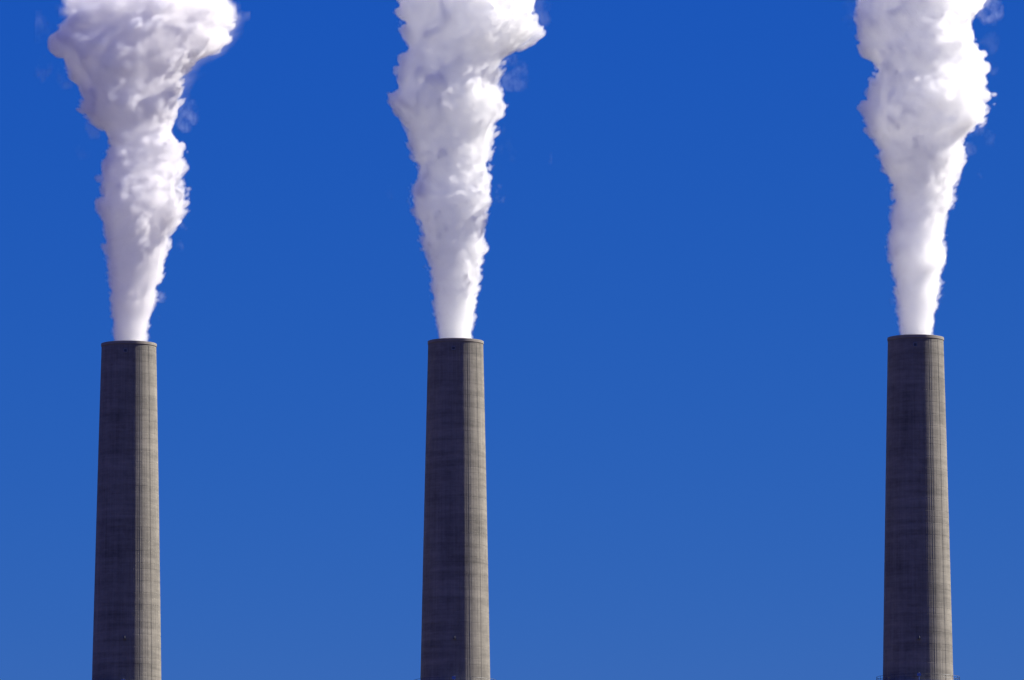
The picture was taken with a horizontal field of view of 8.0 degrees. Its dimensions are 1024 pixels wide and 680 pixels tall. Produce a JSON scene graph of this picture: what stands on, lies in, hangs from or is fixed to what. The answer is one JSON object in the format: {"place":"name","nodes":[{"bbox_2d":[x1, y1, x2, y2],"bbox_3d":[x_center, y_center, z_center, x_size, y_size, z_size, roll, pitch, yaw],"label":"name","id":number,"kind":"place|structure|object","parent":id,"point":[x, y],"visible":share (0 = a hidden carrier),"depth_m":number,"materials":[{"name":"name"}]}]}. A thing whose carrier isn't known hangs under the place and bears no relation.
{"place":"outdoors","nodes":[
{"label":"outdoors","id":0,"kind":"place"},
{"bbox_2d":[92,340,160,679],"bbox_3d":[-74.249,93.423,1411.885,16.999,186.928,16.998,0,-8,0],"label":"chimney","id":1,"kind":"object","parent":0,"point":[127,632],"visible":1,"depth_m":1414.87,"materials":[{"name":"concrete"}]},
{"bbox_2d":[415,338,495,679],"bbox_3d":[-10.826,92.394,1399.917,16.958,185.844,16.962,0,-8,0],"label":"chimney","id":2,"kind":"object","parent":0,"point":[455,644],"visible":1,"depth_m":1402.83,"materials":[{"name":"concrete"}]},
{"bbox_2d":[0,0,1023,679],"label":"sky","id":3,"kind":"structure","parent":0,"point":[684,243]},
{"bbox_2d":[876,334,959,679],"bbox_3d":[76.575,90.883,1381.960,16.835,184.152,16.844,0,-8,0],"label":"chimney","id":4,"kind":"object","parent":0,"point":[917,636],"visible":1,"depth_m":1384.80,"materials":[{"name":"concrete"}]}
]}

